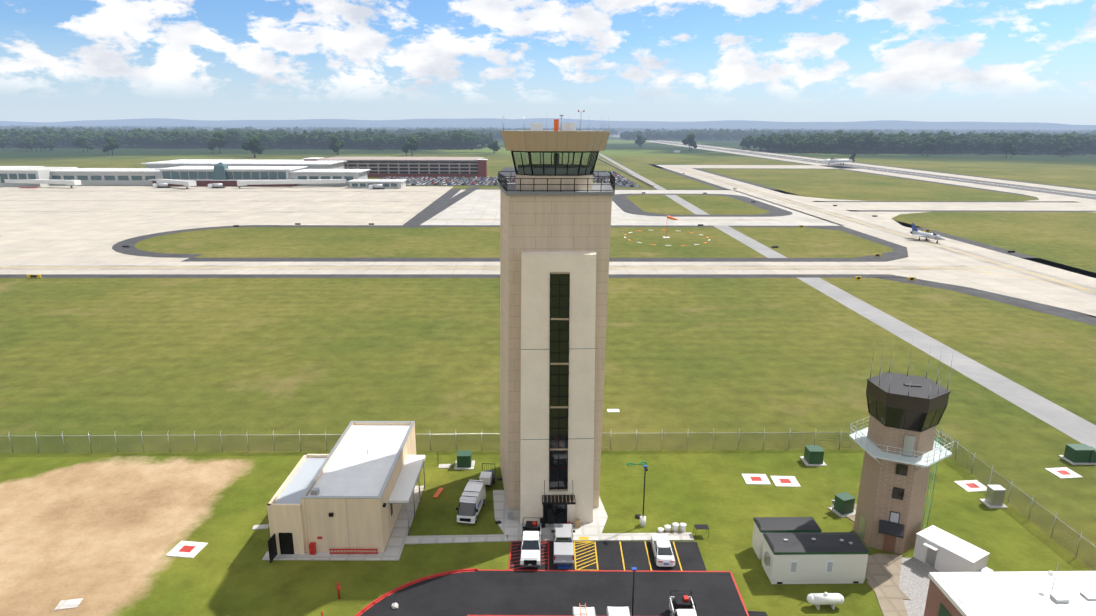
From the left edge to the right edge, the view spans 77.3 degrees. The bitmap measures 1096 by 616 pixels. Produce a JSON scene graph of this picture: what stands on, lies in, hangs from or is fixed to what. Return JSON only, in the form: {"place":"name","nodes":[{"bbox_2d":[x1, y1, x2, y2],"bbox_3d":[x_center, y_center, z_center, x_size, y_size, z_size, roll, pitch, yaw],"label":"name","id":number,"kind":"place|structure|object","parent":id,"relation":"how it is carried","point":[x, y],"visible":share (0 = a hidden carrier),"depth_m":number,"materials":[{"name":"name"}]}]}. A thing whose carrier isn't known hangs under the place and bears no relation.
{"place":"outdoors","nodes":[
{"label":"outdoors","id":0,"kind":"place"},
{"bbox_2d":[0,125,1095,615],"bbox_3d":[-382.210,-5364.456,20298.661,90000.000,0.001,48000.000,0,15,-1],"label":"ground sheet","id":1,"kind":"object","parent":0,"point":[100,533],"depth_m":99.12,"materials":[{"name":"green plant"}]},
{"bbox_2d":[0,133,15,148],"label":"tree","id":2,"kind":"object","parent":1,"relation":"on","point":[9,139],"visible":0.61,"depth_m":1032.93,"materials":[{"name":"green plant"}]},
{"bbox_2d":[4,130,36,147],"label":"tree","id":3,"kind":"object","parent":1,"relation":"on","point":[15,133],"visible":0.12,"depth_m":1080.05,"materials":[{"name":"green plant"}]},
{"bbox_2d":[0,134,57,151],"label":"tree","id":4,"kind":"object","parent":1,"relation":"on","point":[31,142],"visible":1,"depth_m":946.67,"materials":[{"name":"green plant"}]},
{"bbox_2d":[13,132,48,146],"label":"tree","id":5,"kind":"object","parent":1,"relation":"on","point":[40,136],"visible":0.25,"depth_m":1061.62,"materials":[{"name":"green plant"}]},
{"bbox_2d":[1,127,66,146],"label":"tree","id":6,"kind":"object","parent":1,"relation":"on","point":[63,130],"visible":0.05,"depth_m":1129.49,"materials":[{"name":"green plant"}]},
{"bbox_2d":[19,129,63,147],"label":"tree","id":7,"kind":"object","parent":1,"relation":"on","point":[37,132],"visible":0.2,"depth_m":1080.92,"materials":[{"name":"green plant"}]},
{"bbox_2d":[24,131,89,147],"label":"tree","id":8,"kind":"object","parent":1,"relation":"on","point":[55,136],"visible":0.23,"depth_m":1063.61,"materials":[{"name":"green plant"}]},
{"bbox_2d":[62,135,99,147],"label":"tree","id":9,"kind":"object","parent":1,"relation":"on","point":[64,140],"visible":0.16,"depth_m":1068.21,"materials":[{"name":"green plant"}]},
{"bbox_2d":[72,136,92,151],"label":"tree","id":10,"kind":"object","parent":1,"relation":"on","point":[81,142],"visible":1,"depth_m":911.66,"materials":[{"name":"green plant"}]},
{"bbox_2d":[63,131,125,147],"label":"tree","id":11,"kind":"object","parent":1,"relation":"on","point":[68,135],"visible":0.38,"depth_m":1077.77,"materials":[{"name":"green plant"}]},
{"bbox_2d":[73,133,120,147],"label":"tree","id":12,"kind":"object","parent":1,"relation":"on","point":[91,139],"visible":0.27,"depth_m":1065.22,"materials":[{"name":"green plant"}]},
{"bbox_2d":[102,137,119,154],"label":"tree","id":13,"kind":"object","parent":1,"relation":"on","point":[111,144],"visible":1,"depth_m":836.55,"materials":[{"name":"green plant"}]},
{"bbox_2d":[95,132,147,147],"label":"tree","id":14,"kind":"object","parent":1,"relation":"on","point":[107,135],"visible":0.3,"depth_m":1065.46,"materials":[{"name":"green plant"}]},
{"bbox_2d":[122,131,149,147],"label":"tree","id":15,"kind":"object","parent":1,"relation":"on","point":[128,139],"visible":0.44,"depth_m":1072.51,"materials":[{"name":"green plant"}]},
{"bbox_2d":[133,128,180,148],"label":"tree","id":16,"kind":"object","parent":1,"relation":"on","point":[174,133],"visible":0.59,"depth_m":1073.01,"materials":[{"name":"green plant"}]},
{"bbox_2d":[136,133,181,148],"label":"tree","id":17,"kind":"object","parent":1,"relation":"on","point":[141,139],"visible":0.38,"depth_m":1057.44,"materials":[{"name":"green plant"}]},
{"bbox_2d":[146,135,200,148],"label":"tree","id":18,"kind":"object","parent":1,"relation":"on","point":[180,141],"visible":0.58,"depth_m":1060.19,"materials":[{"name":"green plant"}]},
{"bbox_2d":[157,138,193,148],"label":"tree","id":19,"kind":"object","parent":1,"relation":"on","point":[169,140],"visible":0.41,"depth_m":1062.22,"materials":[{"name":"green plant"}]},
{"bbox_2d":[152,133,207,148],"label":"tree","id":20,"kind":"object","parent":1,"relation":"on","point":[193,137],"visible":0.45,"depth_m":1070.93,"materials":[{"name":"green plant"}]},
{"bbox_2d":[185,132,235,148],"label":"tree","id":21,"kind":"object","parent":1,"relation":"on","point":[199,134],"visible":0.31,"depth_m":1083.10,"materials":[{"name":"green plant"}]},
{"bbox_2d":[197,135,228,148],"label":"tree","id":22,"kind":"object","parent":1,"relation":"on","point":[204,140],"visible":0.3,"depth_m":1065.05,"materials":[{"name":"green plant"}]},
{"bbox_2d":[206,131,226,152],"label":"tree","id":23,"kind":"object","parent":1,"relation":"on","point":[219,140],"visible":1,"depth_m":895.44,"materials":[{"name":"green plant"}]},
{"bbox_2d":[223,130,269,148],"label":"tree","id":24,"kind":"object","parent":1,"relation":"on","point":[231,136],"visible":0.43,"depth_m":1066.48,"materials":[{"name":"green plant"}]},
{"bbox_2d":[241,136,263,157],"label":"tree","id":25,"kind":"object","parent":1,"relation":"on","point":[251,144],"visible":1,"depth_m":781.69,"materials":[{"name":"green plant"}]},
{"bbox_2d":[234,131,287,148],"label":"tree","id":26,"kind":"object","parent":1,"relation":"on","point":[238,135],"visible":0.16,"depth_m":1089.40,"materials":[{"name":"green plant"}]},
{"bbox_2d":[236,134,287,148],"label":"tree","id":27,"kind":"object","parent":1,"relation":"on","point":[281,139],"visible":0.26,"depth_m":1080.61,"materials":[{"name":"green plant"}]},
{"bbox_2d":[268,133,290,148],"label":"tree","id":28,"kind":"object","parent":1,"relation":"on","point":[285,138],"visible":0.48,"depth_m":1080.67,"materials":[{"name":"green plant"}]},
{"bbox_2d":[259,131,307,149],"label":"tree","id":29,"kind":"object","parent":1,"relation":"on","point":[265,139],"visible":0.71,"depth_m":1065.76,"materials":[{"name":"green plant"}]},
{"bbox_2d":[280,131,327,148],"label":"tree","id":30,"kind":"object","parent":1,"relation":"on","point":[302,139],"visible":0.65,"depth_m":1081.26,"materials":[{"name":"green plant"}]},
{"bbox_2d":[0,154,653,188],"bbox_3d":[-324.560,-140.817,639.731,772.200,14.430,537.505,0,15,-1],"label":"buildings","id":31,"kind":"structure","parent":1,"relation":"on","point":[354,172],"depth_m":426.77,"materials":[{"name":"grey"}]},
{"bbox_2d":[311,133,354,148],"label":"tree","id":32,"kind":"object","parent":1,"relation":"on","point":[322,143],"visible":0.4,"depth_m":1069.45,"materials":[{"name":"green plant"}]},
{"bbox_2d":[329,135,344,154],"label":"tree","id":33,"kind":"object","parent":1,"relation":"on","point":[335,145],"visible":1,"depth_m":868.42,"materials":[{"name":"green plant"}]},
{"bbox_2d":[320,135,363,148],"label":"tree","id":34,"kind":"object","parent":1,"relation":"on","point":[351,141],"visible":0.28,"depth_m":1078.95,"materials":[{"name":"green plant"}]},
{"bbox_2d":[342,138,363,148],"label":"tree","id":35,"kind":"object","parent":1,"relation":"on","point":[355,143],"visible":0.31,"depth_m":1083.52,"materials":[{"name":"green plant"}]},
{"bbox_2d":[267,421,443,562],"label":"base building","id":36,"kind":"structure","parent":1,"relation":"on","point":[352,492],"depth_m":62.10,"materials":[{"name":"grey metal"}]},
{"bbox_2d":[335,130,386,147],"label":"tree","id":37,"kind":"object","parent":1,"relation":"on","point":[367,134],"visible":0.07,"depth_m":1158.73,"materials":[{"name":"green plant"}]},
{"bbox_2d":[344,133,390,148],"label":"tree","id":38,"kind":"object","parent":1,"relation":"on","point":[347,137],"visible":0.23,"depth_m":1091.32,"materials":[{"name":"green plant"}]},
{"bbox_2d":[358,135,389,149],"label":"tree","id":39,"kind":"object","parent":1,"relation":"on","point":[365,144],"visible":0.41,"depth_m":1065.64,"materials":[{"name":"green plant"}]},
{"bbox_2d":[367,134,407,149],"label":"tree","id":40,"kind":"object","parent":1,"relation":"on","point":[381,141],"visible":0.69,"depth_m":1049.97,"materials":[{"name":"green plant"}]},
{"bbox_2d":[380,133,414,148],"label":"tree","id":41,"kind":"object","parent":1,"relation":"on","point":[395,142],"visible":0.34,"depth_m":1081.61,"materials":[{"name":"green plant"}]},
{"bbox_2d":[401,137,417,155],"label":"tree","id":42,"kind":"object","parent":1,"relation":"on","point":[411,143],"visible":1,"depth_m":852.49,"materials":[{"name":"green plant"}]},
{"bbox_2d":[413,134,440,149],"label":"tree","id":43,"kind":"object","parent":1,"relation":"on","point":[419,138],"visible":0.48,"depth_m":1064.78,"materials":[{"name":"green plant"}]},
{"bbox_2d":[418,132,441,149],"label":"tree","id":44,"kind":"object","parent":1,"relation":"on","point":[432,142],"visible":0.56,"depth_m":1066.08,"materials":[{"name":"green plant"}]},
{"bbox_2d":[441,130,478,149],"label":"tree","id":45,"kind":"object","parent":1,"relation":"on","point":[456,137],"visible":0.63,"depth_m":1072.29,"materials":[{"name":"green plant"}]},
{"bbox_2d":[444,136,481,149],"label":"tree","id":46,"kind":"object","parent":1,"relation":"on","point":[471,141],"visible":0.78,"depth_m":1073.07,"materials":[{"name":"green plant"}]},
{"bbox_2d":[469,135,490,147],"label":"tree","id":47,"kind":"object","parent":1,"relation":"on","point":[485,140],"visible":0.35,"depth_m":1174.55,"materials":[{"name":"green plant"}]},
{"bbox_2d":[483,131,500,139],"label":"tree","id":48,"kind":"object","parent":1,"relation":"on","point":[494,135],"visible":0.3,"depth_m":1792.64,"materials":[{"name":"green plant"}]},
{"bbox_2d":[487,140,499,153],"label":"tree","id":49,"kind":"object","parent":1,"relation":"on","point":[494,146],"visible":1,"depth_m":925.48,"materials":[{"name":"green plant"}]},
{"bbox_2d":[381,170,637,186],"bbox_3d":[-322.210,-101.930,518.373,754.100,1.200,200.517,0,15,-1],"label":"cars","id":50,"kind":"object","parent":1,"relation":"on","point":[419,180],"visible":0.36,"depth_m":463.86,"materials":[{"name":"multicoloured"}]},
{"bbox_2d":[19,151,1014,279],"bbox_3d":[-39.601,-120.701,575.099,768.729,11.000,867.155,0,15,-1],"label":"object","id":51,"kind":"object","parent":1,"relation":"on","point":[916,232],"visible":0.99,"depth_m":248.53,"materials":[{"name":"white"}]},
{"bbox_2d":[0,428,1095,569],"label":"fence","id":52,"kind":"object","parent":1,"relation":"on","point":[180,441],"visible":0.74,"depth_m":79.56,"materials":[{"name":"grey metal"}]},
{"bbox_2d":[498,110,614,523],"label":"tower","id":53,"kind":"structure","parent":1,"relation":"on","point":[555,224],"depth_m":62.12,"materials":[{"name":"beige concrete panels"},{"name":"dark glass"},{"name":"dark metal"}]},
{"bbox_2d":[54,409,1082,615],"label":"concrete pavement","id":54,"kind":"structure","parent":1,"relation":"on","point":[598,575],"depth_m":57.82,"materials":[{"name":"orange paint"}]},
{"bbox_2d":[456,463,696,615],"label":"vehicles","id":55,"kind":"object","parent":1,"relation":"on","point":[471,501],"visible":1,"depth_m":60.18,"materials":[{"name":"white metal"}]},
{"bbox_2d":[620,132,636,139],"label":"tree","id":56,"kind":"object","parent":1,"relation":"on","point":[626,135],"visible":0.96,"depth_m":1829.47,"materials":[{"name":"green plant"}]},
{"bbox_2d":[635,134,646,147],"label":"tree","id":57,"kind":"object","parent":1,"relation":"on","point":[640,141],"visible":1,"depth_m":1215.51,"materials":[{"name":"green plant"}]},
{"bbox_2d":[630,130,657,139],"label":"tree","id":58,"kind":"object","parent":1,"relation":"on","point":[649,134],"visible":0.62,"depth_m":1848.62,"materials":[{"name":"green plant"}]},
{"bbox_2d":[667,130,692,140],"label":"tree","id":59,"kind":"object","parent":1,"relation":"on","point":[675,135],"visible":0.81,"depth_m":1839.06,"materials":[{"name":"green plant"}]},
{"bbox_2d":[682,133,696,150],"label":"tree","id":60,"kind":"object","parent":1,"relation":"on","point":[689,140],"visible":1,"depth_m":1060.10,"materials":[{"name":"green plant"}]},
{"bbox_2d":[681,131,709,140],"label":"tree","id":61,"kind":"object","parent":1,"relation":"on","point":[697,135],"visible":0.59,"depth_m":1845.40,"materials":[{"name":"green plant"}]},
{"bbox_2d":[321,444,1095,615],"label":"utility boxes","id":62,"kind":"object","parent":1,"relation":"on","point":[1074,454],"visible":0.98,"depth_m":69.00,"materials":[{"name":"white paint"}]},
{"bbox_2d":[696,131,724,140],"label":"tree","id":63,"kind":"object","parent":1,"relation":"on","point":[716,135],"visible":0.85,"depth_m":1837.85,"materials":[{"name":"green plant"}]},
{"bbox_2d":[725,129,757,139],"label":"tree","id":64,"kind":"object","parent":1,"relation":"on","point":[736,132],"visible":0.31,"depth_m":1914.47,"materials":[{"name":"green plant"}]},
{"bbox_2d":[739,137,780,150],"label":"tree","id":65,"kind":"object","parent":1,"relation":"on","point":[744,142],"visible":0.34,"depth_m":1101.51,"materials":[{"name":"green plant"}]},
{"bbox_2d":[747,135,782,150],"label":"tree","id":66,"kind":"object","parent":1,"relation":"on","point":[751,138],"visible":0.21,"depth_m":1091.41,"materials":[{"name":"green plant"}]},
{"bbox_2d":[757,136,807,152],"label":"tree","id":67,"kind":"object","parent":1,"relation":"on","point":[766,145],"visible":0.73,"depth_m":1003.62,"materials":[{"name":"green plant"}]},
{"bbox_2d":[776,133,806,151],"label":"tree","id":68,"kind":"object","parent":1,"relation":"on","point":[790,134],"visible":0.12,"depth_m":1034.69,"materials":[{"name":"green plant"}]},
{"bbox_2d":[767,135,819,152],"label":"tree","id":69,"kind":"object","parent":1,"relation":"on","point":[784,141],"visible":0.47,"depth_m":1001.15,"materials":[{"name":"green plant"}]},
{"bbox_2d":[769,140,825,152],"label":"tree","id":70,"kind":"object","parent":1,"relation":"on","point":[808,145],"visible":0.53,"depth_m":985.46,"materials":[{"name":"green plant"}]},
{"bbox_2d":[813,133,856,153],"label":"tree","id":71,"kind":"object","parent":1,"relation":"on","point":[848,142],"visible":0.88,"depth_m":963.44,"materials":[{"name":"green plant"}]},
{"bbox_2d":[812,132,866,152],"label":"tree","id":72,"kind":"object","parent":1,"relation":"on","point":[862,135],"visible":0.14,"depth_m":999.60,"materials":[{"name":"green plant"}]},
{"bbox_2d":[817,138,865,152],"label":"tree","id":73,"kind":"object","parent":1,"relation":"on","point":[860,142],"visible":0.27,"depth_m":980.78,"materials":[{"name":"green plant"}]},
{"bbox_2d":[810,132,873,153],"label":"tree","id":74,"kind":"object","parent":1,"relation":"on","point":[868,138],"visible":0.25,"depth_m":979.54,"materials":[{"name":"green plant"}]},
{"bbox_2d":[854,135,893,153],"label":"tree","id":75,"kind":"object","parent":1,"relation":"on","point":[873,143],"visible":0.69,"depth_m":969.50,"materials":[{"name":"green plant"}]},
{"bbox_2d":[844,138,904,153],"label":"tree","id":76,"kind":"object","parent":1,"relation":"on","point":[896,144],"visible":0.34,"depth_m":976.95,"materials":[{"name":"green plant"}]},
{"bbox_2d":[886,132,914,152],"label":"tree","id":77,"kind":"object","parent":1,"relation":"on","point":[895,136],"visible":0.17,"depth_m":997.05,"materials":[{"name":"green plant"}]},
{"bbox_2d":[901,134,909,152],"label":"tree","id":78,"kind":"object","parent":1,"relation":"on","point":[906,140],"visible":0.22,"depth_m":989.74,"materials":[{"name":"green plant"}]},
{"bbox_2d":[875,135,937,153],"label":"tree","id":79,"kind":"object","parent":1,"relation":"on","point":[912,145],"visible":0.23,"depth_m":973.46,"materials":[{"name":"green plant"}]},
{"bbox_2d":[748,504,1095,615],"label":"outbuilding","id":80,"kind":"structure","parent":1,"relation":"on","point":[942,573],"depth_m":56.53,"materials":[{"name":"white"}]},
{"bbox_2d":[907,131,937,137],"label":"tree","id":81,"kind":"object","parent":1,"relation":"on","point":[923,134],"visible":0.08,"depth_m":1076.81,"materials":[{"name":"green plant"}]},
{"bbox_2d":[899,138,951,153],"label":"tree","id":82,"kind":"object","parent":1,"relation":"on","point":[947,148],"visible":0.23,"depth_m":978.35,"materials":[{"name":"green plant"}]},
{"bbox_2d":[918,136,937,155],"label":"tree","id":83,"kind":"object","parent":1,"relation":"on","point":[929,144],"visible":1,"depth_m":912.30,"materials":[{"name":"green plant"}]},
{"bbox_2d":[913,136,950,153],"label":"tree","id":84,"kind":"object","parent":1,"relation":"on","point":[941,142],"visible":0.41,"depth_m":968.90,"materials":[{"name":"green plant"}]},
{"bbox_2d":[937,140,974,153],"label":"tree","id":85,"kind":"object","parent":1,"relation":"on","point":[955,147],"visible":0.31,"depth_m":989.60,"materials":[{"name":"green plant"}]},
{"bbox_2d":[940,136,988,152],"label":"tree","id":86,"kind":"object","parent":1,"relation":"on","point":[976,140],"visible":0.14,"depth_m":1036.94,"materials":[{"name":"green plant"}]},
{"bbox_2d":[934,133,995,154],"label":"tree","id":87,"kind":"object","parent":1,"relation":"on","point":[986,145],"visible":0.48,"depth_m":976.55,"materials":[{"name":"green plant"}]},
{"bbox_2d":[945,132,1011,151],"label":"tree","id":88,"kind":"object","parent":1,"relation":"on","point":[967,137],"visible":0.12,"depth_m":1093.37,"materials":[{"name":"green plant"}]},
{"bbox_2d":[968,137,1020,153],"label":"tree","id":89,"kind":"object","parent":1,"relation":"on","point":[977,149],"visible":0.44,"depth_m":993.84,"materials":[{"name":"green plant"}]},
{"bbox_2d":[976,133,1019,153],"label":"tree","id":90,"kind":"object","parent":1,"relation":"on","point":[1013,138],"visible":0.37,"depth_m":997.40,"materials":[{"name":"green plant"}]},
{"bbox_2d":[1000,140,1017,157],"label":"tree","id":91,"kind":"object","parent":1,"relation":"on","point":[1007,146],"visible":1,"depth_m":861.81,"materials":[{"name":"green plant"}]},
{"bbox_2d":[993,138,1040,153],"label":"tree","id":92,"kind":"object","parent":1,"relation":"on","point":[1036,142],"visible":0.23,"depth_m":1003.46,"materials":[{"name":"green plant"}]},
{"bbox_2d":[1017,136,1060,154],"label":"tree","id":93,"kind":"object","parent":1,"relation":"on","point":[1028,143],"visible":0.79,"depth_m":966.44,"materials":[{"name":"green plant"}]},
{"bbox_2d":[1019,133,1068,153],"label":"tree","id":94,"kind":"object","parent":1,"relation":"on","point":[1052,139],"visible":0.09,"depth_m":1002.60,"materials":[{"name":"green plant"}]},
{"bbox_2d":[1018,132,1084,153],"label":"tree","id":95,"kind":"object","parent":1,"relation":"on","point":[1060,136],"visible":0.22,"depth_m":976.07,"materials":[{"name":"green plant"}]},
{"bbox_2d":[1038,142,1079,153],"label":"tree","id":96,"kind":"object","parent":1,"relation":"on","point":[1048,147],"visible":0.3,"depth_m":986.51,"materials":[{"name":"green plant"}]},
{"bbox_2d":[1055,141,1073,156],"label":"tree","id":97,"kind":"object","parent":1,"relation":"on","point":[1065,147],"visible":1,"depth_m":893.64,"materials":[{"name":"green plant"}]},
{"bbox_2d":[1049,133,1091,154],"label":"tree","id":98,"kind":"object","parent":1,"relation":"on","point":[1073,141],"visible":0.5,"depth_m":957.90,"materials":[{"name":"green plant"}]},
{"bbox_2d":[1078,135,1095,152],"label":"tree","id":99,"kind":"object","parent":1,"relation":"on","point":[1081,139],"visible":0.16,"depth_m":1015.17,"materials":[{"name":"green plant"}]},
{"bbox_2d":[0,135,1095,448],"bbox_3d":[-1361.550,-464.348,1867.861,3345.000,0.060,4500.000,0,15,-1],"label":"pavement","id":100,"kind":"structure","parent":0,"point":[82,233],"depth_m":247.67,"materials":[{"name":"concrete"}]},
{"bbox_2d":[651,132,669,139],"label":"tree","id":101,"kind":"object","parent":100,"relation":"on","point":[659,135],"visible":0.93,"depth_m":1860.35,"materials":[{"name":"green plant"}]},
{"bbox_2d":[0,118,1095,129],"bbox_3d":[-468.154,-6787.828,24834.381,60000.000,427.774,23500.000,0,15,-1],"label":"hills","id":102,"kind":"structure","parent":0,"point":[518,123],"depth_m":14776.78,"materials":[{"name":"green plant"}]},
{"bbox_2d":[0,0,1095,124],"label":"sky","id":103,"kind":"structure","parent":0,"point":[61,60],"materials":[{"name":"blue"}]},
{"bbox_2d":[11,132,1089,153],"bbox_3d":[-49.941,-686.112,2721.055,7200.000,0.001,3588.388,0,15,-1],"label":"trees","id":104,"kind":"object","parent":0,"point":[481,147],"depth_m":1115.56,"materials":[{"name":"green plant"}]},
{"bbox_2d":[849,339,953,554],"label":"old tower","id":105,"kind":"structure","parent":0,"point":[900,446],"depth_m":60.09,"materials":[{"name":"beige brick"}]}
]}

